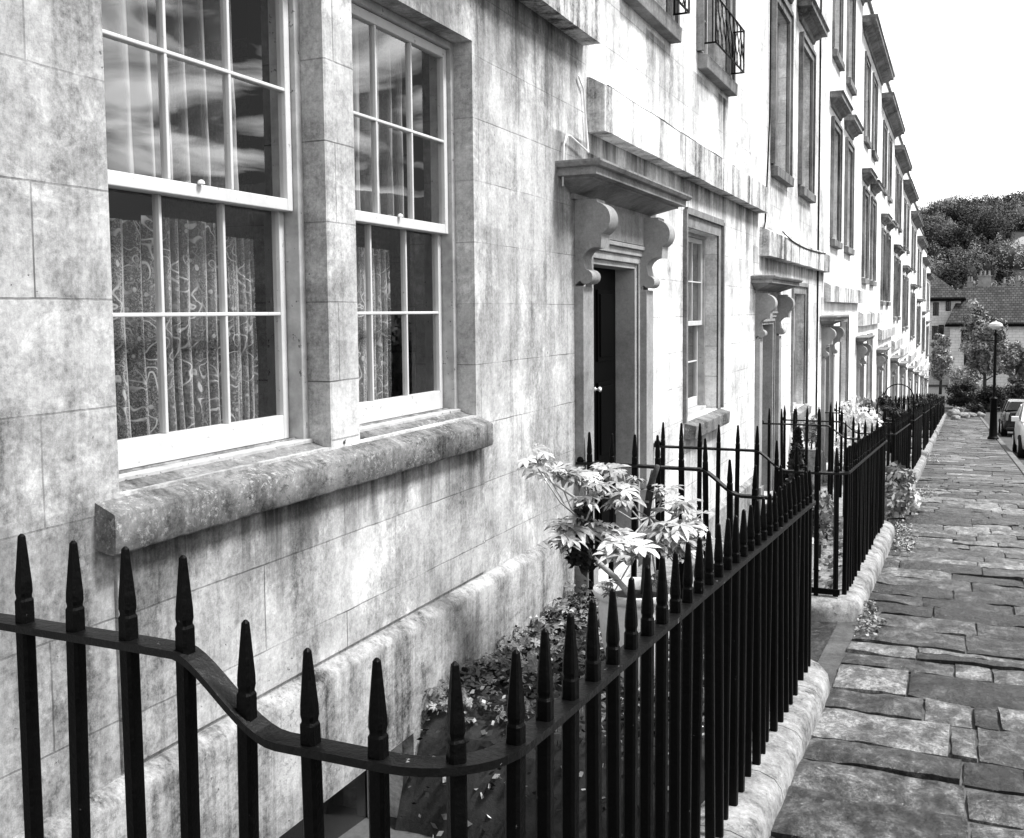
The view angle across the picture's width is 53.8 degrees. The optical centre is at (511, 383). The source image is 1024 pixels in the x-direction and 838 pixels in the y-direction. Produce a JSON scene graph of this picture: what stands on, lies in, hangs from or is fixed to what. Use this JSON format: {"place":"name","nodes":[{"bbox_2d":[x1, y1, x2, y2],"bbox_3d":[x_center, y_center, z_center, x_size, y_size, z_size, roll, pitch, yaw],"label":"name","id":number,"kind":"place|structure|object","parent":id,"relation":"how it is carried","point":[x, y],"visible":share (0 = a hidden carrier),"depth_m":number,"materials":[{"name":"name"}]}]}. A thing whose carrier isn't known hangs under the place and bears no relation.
{"place":"outdoors","nodes":[
{"label":"outdoors","id":0,"kind":"place"},
{"bbox_2d":[395,594,704,837],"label":"area ground","id":1,"kind":"structure","parent":0,"point":[491,803],"depth_m":4.01,"materials":[{"name":"soil"}]},
{"bbox_2d":[408,579,703,837],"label":"leaf litter","id":2,"kind":"object","parent":1,"relation":"on","point":[526,688],"visible":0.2,"depth_m":4.39,"materials":[{"name":"plant"}]},
{"bbox_2d":[422,581,703,758],"bbox_3d":[0.499,1.258,4.790,1.210,0.182,1.900,1,4,24],"label":"ground ivy","id":3,"kind":"object","parent":1,"relation":"on","point":[434,704],"visible":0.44,"depth_m":4.60,"materials":[{"name":"grey plant"}]},
{"bbox_2d":[587,577,669,685],"bbox_3d":[0.556,1.136,4.553,0.379,0.443,0.379,-2,4,-26],"label":"plant pot","id":4,"kind":"object","parent":1,"relation":"on","point":[603,603],"visible":0.24,"depth_m":4.47,"materials":[{"name":"ceramic"}]},
{"bbox_2d":[514,443,723,597],"bbox_3d":[0.516,0.614,4.368,0.684,0.736,0.852,2,5,36],"label":"potted shrub","id":5,"kind":"object","parent":4,"relation":"on","point":[646,543],"visible":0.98,"depth_m":4.34,"materials":[{"name":"white plant"}]},
{"bbox_2d":[339,384,1006,837],"bbox_3d":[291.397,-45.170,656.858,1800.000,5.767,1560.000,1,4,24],"label":"ground","id":6,"kind":"structure","parent":0,"point":[359,830],"depth_m":4.06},
{"bbox_2d":[0,0,600,837],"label":"terraced house","id":7,"kind":"structure","parent":6,"relation":"on","point":[332,520],"depth_m":3.65,"materials":[{"name":"stone"}]},
{"bbox_2d":[109,218,149,437],"bbox_3d":[-1.205,-0.117,2.959,0.043,0.740,0.344,1,4,24],"label":"lace curtain","id":8,"kind":"object","parent":7,"relation":"hanging from","point":[117,377],"visible":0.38,"depth_m":3.03,"materials":[{"name":"fabric"}]},
{"bbox_2d":[121,0,238,190],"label":"drape","id":9,"kind":"object","parent":7,"relation":"hanging from","point":[206,153],"visible":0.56,"depth_m":3.25,"materials":[{"name":"fabric"}]},
{"bbox_2d":[141,215,220,431],"bbox_3d":[-1.065,-0.150,3.272,0.048,0.760,0.338,1,4,24],"label":"lace curtain","id":10,"kind":"object","parent":7,"relation":"hanging from","point":[192,371],"visible":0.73,"depth_m":3.26,"materials":[{"name":"fabric"}]},
{"bbox_2d":[102,0,312,481],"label":"window","id":11,"kind":"structure","parent":7,"relation":"in","point":[275,200],"depth_m":3.53,"materials":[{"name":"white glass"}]},
{"bbox_2d":[214,237,257,423],"bbox_3d":[-0.960,-0.149,3.530,0.038,0.720,0.209,1,4,24],"label":"lace curtain","id":12,"kind":"object","parent":7,"relation":"hanging from","point":[247,330],"visible":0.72,"depth_m":3.55,"materials":[{"name":"fabric"}]},
{"bbox_2d":[279,770,368,837],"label":"basement window","id":13,"kind":"structure","parent":7,"relation":"in","point":[349,806],"depth_m":4.01,"materials":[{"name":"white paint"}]},
{"bbox_2d":[357,247,390,400],"bbox_3d":[-0.635,-0.207,4.236,0.043,0.730,0.464,1,4,24],"label":"lace curtain","id":14,"kind":"object","parent":7,"relation":"hanging from","point":[379,342],"visible":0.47,"depth_m":4.36,"materials":[{"name":"fabric"}]},
{"bbox_2d":[352,18,403,217],"bbox_3d":[-0.639,-1.099,4.155,0.075,0.820,0.750,1,4,24],"label":"drape","id":15,"kind":"object","parent":7,"relation":"hanging from","point":[399,175],"visible":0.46,"depth_m":4.41,"materials":[{"name":"fabric"}]},
{"bbox_2d":[351,0,460,431],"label":"window","id":16,"kind":"structure","parent":7,"relation":"in","point":[429,67],"depth_m":4.62,"materials":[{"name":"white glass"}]},
{"bbox_2d":[562,75,588,185],"bbox_3d":[0.365,-1.445,5.770,0.026,0.665,0.427,1,4,24],"label":"conduit","id":17,"kind":"object","parent":7,"relation":"attached to","point":[577,142],"visible":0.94,"depth_m":5.87,"materials":[{"name":"metal"}]},
{"bbox_2d":[627,553,695,585],"bbox_3d":[1.204,1.564,6.573,0.930,0.567,1.410,1,4,24],"label":"door step","id":18,"kind":"object","parent":6,"relation":"on","point":[668,562],"depth_m":6.93,"materials":[{"name":"stone"}]},
{"bbox_2d":[555,0,768,597],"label":"terraced house","id":19,"kind":"structure","parent":6,"relation":"on","point":[667,218],"depth_m":7.63,"materials":[{"name":"stone"}]},
{"bbox_2d":[593,267,615,568],"bbox_3d":[0.554,0.248,6.696,0.089,2.033,0.899,1,4,24],"label":"door","id":20,"kind":"structure","parent":19,"relation":"in","point":[604,291],"depth_m":6.81,"materials":[{"name":"black paint"}]},
{"bbox_2d":[623,0,681,43],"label":"window","id":21,"kind":"structure","parent":19,"relation":"in","point":[667,25],"depth_m":7.20,"materials":[{"name":"grey stone"}]},
{"bbox_2d":[683,207,729,439],"bbox_3d":[1.611,-0.536,8.875,0.350,1.892,1.450,1,4,24],"label":"window","id":22,"kind":"structure","parent":19,"relation":"in","point":[692,218],"depth_m":9.33,"materials":[{"name":"white glass"}]},
{"bbox_2d":[696,0,737,96],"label":"window","id":23,"kind":"structure","parent":19,"relation":"in","point":[726,82],"depth_m":9.14,"materials":[{"name":"grey stone"}]},
{"bbox_2d":[700,660,829,837],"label":"stone coping","id":24,"kind":"object","parent":6,"relation":"on","point":[754,812],"visible":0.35,"depth_m":4.03,"materials":[{"name":"stone"}]},
{"bbox_2d":[0,432,815,837],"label":"iron railing","id":25,"kind":"object","parent":24,"relation":"on","point":[734,622],"visible":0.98,"depth_m":2.15,"materials":[{"name":"metal"}]},
{"bbox_2d":[750,0,830,513],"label":"terraced house","id":26,"kind":"structure","parent":6,"relation":"on","point":[784,282],"depth_m":13.00,"materials":[{"name":"stone"}]},
{"bbox_2d":[763,0,771,227],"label":"drainpipe","id":27,"kind":"object","parent":26,"relation":"attached to","point":[769,104],"visible":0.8,"depth_m":11.50,"materials":[{"name":"black metal"}]},
{"bbox_2d":[770,0,793,186],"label":"window","id":28,"kind":"structure","parent":26,"relation":"in","point":[785,177],"depth_m":12.61,"materials":[{"name":"grey stone"}]},
{"bbox_2d":[790,283,811,422],"bbox_3d":[3.957,-0.472,14.184,0.350,1.892,1.450,1,4,24],"label":"window","id":29,"kind":"structure","parent":26,"relation":"in","point":[803,288],"depth_m":14.65,"materials":[{"name":"grey stone"}]},
{"bbox_2d":[797,0,829,203],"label":"window","id":30,"kind":"structure","parent":26,"relation":"in","point":[811,18],"depth_m":14.01,"materials":[{"name":"grey stone"}]},
{"bbox_2d":[815,0,821,447],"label":"drainpipe","id":31,"kind":"object","parent":26,"relation":"attached to","point":[818,221],"visible":0.79,"depth_m":15.66,"materials":[{"name":"black metal"}]},
{"bbox_2d":[820,0,872,480],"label":"terraced house","id":32,"kind":"structure","parent":6,"relation":"on","point":[843,295],"depth_m":18.55,"materials":[{"name":"stone"}]},
{"bbox_2d":[832,0,844,71],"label":"window","id":33,"kind":"structure","parent":32,"relation":"in","point":[837,56],"depth_m":17.62,"materials":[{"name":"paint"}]},
{"bbox_2d":[830,90,853,249],"bbox_3d":[5.720,-3.698,17.702,0.340,2.590,1.810,1,4,24],"label":"window","id":34,"kind":"structure","parent":32,"relation":"in","point":[841,105],"depth_m":17.48,"materials":[{"name":"grey stone"}]},
{"bbox_2d":[839,314,850,411],"bbox_3d":[6.461,-0.407,19.689,0.220,1.892,1.450,1,4,24],"label":"window","id":35,"kind":"structure","parent":32,"relation":"in","point":[847,344],"depth_m":20.21,"materials":[{"name":"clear glass"}]},
{"bbox_2d":[846,0,856,95],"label":"window","id":36,"kind":"structure","parent":32,"relation":"in","point":[850,82],"depth_m":19.79,"materials":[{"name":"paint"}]},
{"bbox_2d":[844,114,863,255],"bbox_3d":[6.645,-3.854,19.788,0.340,2.590,1.810,1,4,24],"label":"window","id":37,"kind":"structure","parent":32,"relation":"in","point":[854,128],"depth_m":19.59,"materials":[{"name":"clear glass"}]},
{"bbox_2d":[811,516,894,621],"bbox_3d":[2.637,1.919,9.226,1.406,1.195,4.544,1,4,24],"label":"stone coping","id":38,"kind":"object","parent":6,"relation":"on","point":[849,607],"visible":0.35,"depth_m":7.34,"materials":[{"name":"stone"}]},
{"bbox_2d":[653,408,887,596],"bbox_3d":[2.555,0.921,9.189,1.375,1.562,4.356,1,4,24],"label":"iron railing","id":39,"kind":"object","parent":38,"relation":"on","point":[863,474],"visible":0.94,"depth_m":7.44,"materials":[{"name":"metal"}]},
{"bbox_2d":[824,475,915,521],"bbox_3d":[4.954,1.929,14.466,1.407,1.229,4.573,1,4,24],"label":"stone coping","id":40,"kind":"object","parent":6,"relation":"on","point":[826,477],"visible":0.03,"depth_m":15.97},
{"bbox_2d":[783,402,909,497],"bbox_3d":[4.871,0.945,14.429,1.374,1.630,4.383,1,4,24],"label":"iron railing","id":41,"kind":"object","parent":40,"relation":"on","point":[900,439],"visible":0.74,"depth_m":12.64,"materials":[{"name":"metal"}]},
{"bbox_2d":[834,394,882,445],"bbox_3d":[5.621,0.783,16.369,0.794,1.245,1.371,1,4,24],"label":"blossom shrub","id":42,"kind":"object","parent":40,"relation":"on","point":[860,417],"visible":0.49,"depth_m":16.19,"materials":[{"name":"white plant"}]},
{"bbox_2d":[861,397,882,426],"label":"shrub","id":43,"kind":"object","parent":6,"relation":"on","point":[872,403],"visible":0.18,"depth_m":18.47,"materials":[{"name":"grey plant"}]},
{"bbox_2d":[855,1,894,406],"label":"terraced house","id":44,"kind":"structure","parent":6,"relation":"on","point":[877,71],"depth_m":23.94,"materials":[{"name":"stone"}]},
{"bbox_2d":[863,51,871,148],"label":"window","id":45,"kind":"structure","parent":44,"relation":"in","point":[866,139],"depth_m":23.12,"materials":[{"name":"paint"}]},
{"bbox_2d":[866,333,872,406],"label":"window","id":46,"kind":"structure","parent":44,"relation":"in","point":[871,356],"depth_m":25.84,"materials":[{"name":"paint"}]},
{"bbox_2d":[861,168,877,283],"bbox_3d":[8.225,-3.621,23.372,0.340,2.590,1.810,1,4,24],"label":"window","id":47,"kind":"structure","parent":44,"relation":"in","point":[869,176],"depth_m":23.08,"materials":[{"name":"paint"}]},
{"bbox_2d":[871,72,878,161],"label":"window","id":48,"kind":"structure","parent":44,"relation":"in","point":[874,154],"depth_m":25.17,"materials":[{"name":"paint"}]},
{"bbox_2d":[869,180,883,285],"bbox_3d":[9.128,-3.772,25.408,0.340,2.590,1.810,1,4,24],"label":"window","id":49,"kind":"structure","parent":44,"relation":"in","point":[876,187],"depth_m":25.13,"materials":[{"name":"paint"}]},
{"bbox_2d":[876,82,905,399],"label":"terraced house","id":50,"kind":"structure","parent":6,"relation":"on","point":[892,126],"depth_m":29.51,"materials":[{"name":"stone"}]},
{"bbox_2d":[882,120,887,195],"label":"window","id":51,"kind":"structure","parent":50,"relation":"in","point":[885,128],"depth_m":28.77,"materials":[{"name":"paint"}]},
{"bbox_2d":[880,213,892,305],"bbox_3d":[10.686,-3.548,28.942,0.340,2.590,1.810,1,4,24],"label":"window","id":52,"kind":"structure","parent":50,"relation":"in","point":[886,218],"depth_m":28.48,"materials":[{"name":"paint"}]},
{"bbox_2d":[887,133,892,203],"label":"window","id":53,"kind":"structure","parent":50,"relation":"in","point":[889,198],"depth_m":30.83,"materials":[{"name":"paint"}]},
{"bbox_2d":[886,220,896,305],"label":"window","id":54,"kind":"structure","parent":50,"relation":"in","point":[891,225],"depth_m":30.73,"materials":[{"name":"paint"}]},
{"bbox_2d":[890,136,912,401],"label":"terraced house","id":55,"kind":"structure","parent":6,"relation":"on","point":[902,164],"depth_m":35.06,"materials":[{"name":"stone"}]},
{"bbox_2d":[895,166,898,228],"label":"window","id":56,"kind":"structure","parent":55,"relation":"in","point":[896,168],"depth_m":34.47,"materials":[{"name":"paint"}]},
{"bbox_2d":[893,244,902,320],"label":"window","id":57,"kind":"structure","parent":55,"relation":"in","point":[897,247],"depth_m":34.09,"materials":[{"name":"paint"}]},
{"bbox_2d":[898,174,902,232],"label":"window","id":58,"kind":"structure","parent":55,"relation":"in","point":[900,230],"depth_m":36.35,"materials":[{"name":"paint"}]},
{"bbox_2d":[896,248,905,319],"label":"window","id":59,"kind":"structure","parent":55,"relation":"in","point":[903,250],"depth_m":36.62,"materials":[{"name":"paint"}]},
{"bbox_2d":[886,453,925,480],"bbox_3d":[7.405,1.958,20.014,1.402,1.250,4.870,1,4,24],"label":"stone coping","id":60,"kind":"object","parent":6,"relation":"on","point":[919,467],"visible":0.18,"depth_m":19.02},
{"bbox_2d":[834,399,922,468],"bbox_3d":[7.323,0.984,19.978,1.374,1.673,4.684,1,4,24],"label":"iron railing","id":61,"kind":"object","parent":60,"relation":"on","point":[916,418],"visible":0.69,"depth_m":18.48,"materials":[{"name":"metal"}]},
{"bbox_2d":[899,172,918,412],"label":"terraced house","id":62,"kind":"structure","parent":6,"relation":"on","point":[910,195],"depth_m":40.60,"materials":[{"name":"stone"}]},
{"bbox_2d":[902,265,909,330],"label":"window","id":63,"kind":"structure","parent":62,"relation":"in","point":[905,267],"depth_m":39.44,"materials":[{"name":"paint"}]},
{"bbox_2d":[905,268,912,329],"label":"window","id":64,"kind":"structure","parent":62,"relation":"in","point":[908,271],"depth_m":41.83,"materials":[{"name":"paint"}]},
{"bbox_2d":[907,202,923,398],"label":"terraced house","id":65,"kind":"structure","parent":6,"relation":"on","point":[917,222],"depth_m":47.32,"materials":[{"name":"stone"}]},
{"bbox_2d":[910,283,915,339],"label":"window","id":66,"kind":"structure","parent":65,"relation":"in","point":[912,285],"depth_m":45.90,"materials":[{"name":"paint"}]},
{"bbox_2d":[914,228,928,398],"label":"terraced house","id":67,"kind":"structure","parent":6,"relation":"on","point":[922,244],"depth_m":54.79,"materials":[{"name":"stone"}]},
{"bbox_2d":[911,440,932,457],"bbox_3d":[9.888,1.987,25.631,1.400,1.239,4.719,1,4,24],"label":"stone coping","id":68,"kind":"object","parent":6,"relation":"on","point":[929,447],"visible":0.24,"depth_m":24.06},
{"bbox_2d":[871,397,929,449],"bbox_3d":[9.805,1.008,25.595,1.373,1.641,4.533,1,4,24],"label":"iron railing","id":69,"kind":"object","parent":68,"relation":"on","point":[926,409],"visible":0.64,"depth_m":24.64,"materials":[{"name":"metal"}]},
{"bbox_2d":[911,431,936,444],"bbox_3d":[12.371,2.016,31.248,1.401,1.250,4.871,1,4,24],"label":"stone coping","id":70,"kind":"object","parent":6,"relation":"on","point":[932,439],"visible":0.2,"depth_m":29.76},
{"bbox_2d":[892,396,933,437],"bbox_3d":[12.288,1.043,31.212,1.372,1.663,4.683,1,4,24],"label":"iron railing","id":71,"kind":"object","parent":70,"relation":"on","point":[931,431],"visible":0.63,"depth_m":29.73,"materials":[{"name":"metal"}]},
{"bbox_2d":[911,426,939,435],"bbox_3d":[14.783,2.045,36.705,1.402,1.213,4.370,1,4,24],"label":"stone coping","id":72,"kind":"object","parent":6,"relation":"on","point":[937,430],"visible":0.18,"depth_m":35.24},
{"bbox_2d":[894,395,937,429],"bbox_3d":[14.700,1.038,36.666,1.374,1.559,4.183,1,4,24],"label":"iron railing","id":73,"kind":"object","parent":72,"relation":"on","point":[935,414],"visible":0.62,"depth_m":34.91,"materials":[{"name":"metal"}]},
{"bbox_2d":[920,249,931,395],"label":"terraced house","id":74,"kind":"structure","parent":6,"relation":"on","point":[926,262],"depth_m":61.81,"materials":[{"name":"stone"}]},
{"bbox_2d":[924,266,934,395],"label":"terraced house","id":75,"kind":"structure","parent":6,"relation":"on","point":[929,277],"depth_m":69.83,"materials":[{"name":"stone"}]},
{"bbox_2d":[928,333,954,393],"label":"tree","id":76,"kind":"object","parent":6,"relation":"on","point":[940,359],"visible":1,"depth_m":78.97,"materials":[{"name":"grey plant"}]},
{"bbox_2d":[928,272,965,384],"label":"end house","id":77,"kind":"structure","parent":6,"relation":"on","point":[945,297],"depth_m":89.21,"materials":[{"name":"stone"}]},
{"bbox_2d":[944,379,978,407],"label":"bush","id":78,"kind":"object","parent":6,"relation":"on","point":[963,394],"visible":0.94,"depth_m":67.37,"materials":[{"name":"black plant"}]},
{"bbox_2d":[946,365,982,394],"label":"bush","id":79,"kind":"object","parent":6,"relation":"on","point":[959,375],"visible":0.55,"depth_m":71.93,"materials":[{"name":"grey plant"}]},
{"bbox_2d":[945,286,1023,387],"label":"end house","id":80,"kind":"structure","parent":6,"relation":"on","point":[1004,303],"depth_m":86.88,"materials":[{"name":"stone"}]},
{"bbox_2d":[958,298,1010,390],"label":"street tree","id":81,"kind":"object","parent":6,"relation":"on","point":[977,343],"visible":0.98,"depth_m":64.76,"materials":[{"name":"grey plant"}]},
{"bbox_2d":[956,270,1019,292],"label":"chimney row house","id":82,"kind":"structure","parent":6,"relation":"on","point":[984,280],"depth_m":108.97,"materials":[{"name":"brick"}]},
{"bbox_2d":[970,385,1007,411],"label":"bush","id":83,"kind":"object","parent":6,"relation":"on","point":[984,397],"visible":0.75,"depth_m":64.86,"materials":[{"name":"black plant"}]},
{"bbox_2d":[979,417,1023,474],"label":"kerb","id":84,"kind":"structure","parent":6,"relation":"on","point":[1016,461],"depth_m":25.43,"materials":[{"name":"stone"}]},
{"bbox_2d":[999,340,1023,384],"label":"tree","id":85,"kind":"object","parent":6,"relation":"on","point":[1014,355],"visible":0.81,"depth_m":73.10,"materials":[{"name":"grey plant"}]},
{"bbox_2d":[1001,378,1023,400],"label":"bush","id":86,"kind":"object","parent":6,"relation":"on","point":[1016,391],"visible":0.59,"depth_m":66.19,"materials":[{"name":"grey plant"}]},
{"bbox_2d":[811,621,837,661],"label":"path","id":87,"kind":"structure","parent":0,"point":[821,633],"depth_m":6.56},
{"bbox_2d":[812,531,842,588],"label":"area ground","id":88,"kind":"structure","parent":0,"point":[825,572],"depth_m":9.53,"materials":[{"name":"stone"}]},
{"bbox_2d":[812,537,813,569],"bbox_3d":[2.362,1.453,8.381,0.360,0.320,0.360,1,4,24],"label":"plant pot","id":89,"kind":"object","parent":88,"relation":"on","point":[812,552],"visible":0.03,"depth_m":8.28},
{"bbox_2d":[783,426,819,535],"bbox_3d":[2.362,0.827,8.337,0.376,0.977,0.365,1,4,24],"label":"conifer","id":90,"kind":"object","parent":89,"relation":"on","point":[797,440],"visible":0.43,"depth_m":8.29,"materials":[{"name":"black plant"}]},
{"bbox_2d":[812,484,840,558],"bbox_3d":[2.852,1.270,9.351,0.424,0.702,0.542,1,4,24],"label":"shrub","id":91,"kind":"object","parent":88,"relation":"on","point":[826,508],"visible":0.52,"depth_m":9.26,"materials":[{"name":"grey plant"}]},
{"bbox_2d":[812,525,842,587],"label":"weeds","id":92,"kind":"object","parent":88,"relation":"on","point":[826,560],"visible":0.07,"depth_m":9.59,"materials":[{"name":"grey plant"}]},
{"bbox_2d":[821,481,842,497],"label":"area ground","id":93,"kind":"structure","parent":0,"point":[823,486],"depth_m":16.13,"materials":[{"name":"stone"}]},
{"bbox_2d":[803,447,815,492],"bbox_3d":[4.018,1.248,13.553,0.260,0.760,0.260,1,4,24],"label":"stone urn","id":94,"kind":"object","parent":93,"relation":"on","point":[811,459],"visible":0.34,"depth_m":13.45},
{"bbox_2d":[799,414,823,449],"bbox_3d":[3.999,0.645,13.509,0.311,0.470,0.322,-2,4,-24],"label":"clipped shrub","id":95,"kind":"object","parent":94,"relation":"on","point":[812,435],"visible":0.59,"depth_m":13.47,"materials":[{"name":"grey plant"}]},
{"bbox_2d":[834,425,863,470],"bbox_3d":[4.826,0.973,14.043,0.748,0.730,1.762,1,4,24],"label":"blossom shrub","id":96,"kind":"object","parent":93,"relation":"on","point":[849,434],"visible":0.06,"depth_m":13.82,"materials":[{"name":"white plant"}]},
{"bbox_2d":[769,415,1023,837],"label":"pavement","id":97,"kind":"structure","parent":0,"point":[859,773],"depth_m":5.39,"materials":[{"name":"stone"}]},
{"bbox_2d":[885,460,916,524],"bbox_3d":[4.533,1.292,11.875,0.423,0.750,1.307,1,4,24],"label":"spreading shrub","id":98,"kind":"object","parent":97,"relation":"on","point":[899,492],"visible":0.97,"depth_m":11.67,"materials":[{"name":"grey plant"}]},
{"bbox_2d":[854,435,958,637],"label":"edge weeds","id":99,"kind":"object","parent":97,"relation":"on","point":[900,540],"visible":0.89,"depth_m":9.99,"materials":[{"name":"grey plant"}]},
{"bbox_2d":[908,491,921,514],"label":"spreading shrub","id":100,"kind":"object","parent":97,"relation":"on","point":[915,505],"visible":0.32,"depth_m":12.60,"materials":[{"name":"white plant"}]},
{"bbox_2d":[966,402,985,413],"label":"rockery plant","id":101,"kind":"object","parent":97,"relation":"on","point":[975,408],"visible":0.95,"depth_m":60.50,"materials":[{"name":"grey plant"}]},
{"bbox_2d":[987,320,1002,439],"bbox_3d":[15.577,-0.116,32.556,0.420,3.860,0.420,1,4,24],"label":"street lamp","id":102,"kind":"object","parent":97,"relation":"on","point":[995,325],"visible":1,"depth_m":32.53,"materials":[{"name":"black metal"}]},
{"bbox_2d":[871,0,1023,209],"label":"sky","id":103,"kind":"structure","parent":0,"point":[957,85],"materials":[{"name":"white"}]},
{"bbox_2d":[955,227,1023,285],"bbox_3d":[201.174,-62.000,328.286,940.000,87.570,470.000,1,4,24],"label":"hill","id":104,"kind":"structure","parent":0,"point":[1016,268],"depth_m":215.26,"materials":[{"name":"grey plant"}]},
{"bbox_2d":[916,188,1023,289],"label":"hillside wood","id":105,"kind":"object","parent":104,"relation":"on","point":[990,223],"visible":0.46,"depth_m":229.69,"materials":[{"name":"grey plant"}]},
{"bbox_2d":[949,238,996,276],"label":"hill tree","id":106,"kind":"object","parent":104,"relation":"on","point":[970,252],"visible":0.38,"depth_m":209.41,"materials":[{"name":"grey plant"}]},
{"bbox_2d":[978,393,1023,464],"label":"road","id":107,"kind":"structure","parent":0,"point":[1007,440],"depth_m":38.32,"materials":[{"name":"asphalt"}]},
{"bbox_2d":[997,399,1023,435],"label":"parked car","id":108,"kind":"object","parent":107,"relation":"on","point":[1009,409],"visible":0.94,"depth_m":38.09,"materials":[{"name":"paint"}]},
{"bbox_2d":[1011,403,1023,457],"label":"parked car","id":109,"kind":"object","parent":107,"relation":"on","point":[1018,438],"visible":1,"depth_m":26.82,"materials":[{"name":"white paint"}]},
{"label":"area ground","id":110,"kind":"structure","parent":0,"visible":0},
{"bbox_2d":[874,391,904,452],"bbox_3d":[7.504,0.755,20.080,0.590,1.243,1.063,0,4,4],"label":"dark shrub","id":111,"kind":"object","parent":110,"relation":"on","point":[884,402],"visible":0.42,"depth_m":19.89,"materials":[{"name":"black plant"}]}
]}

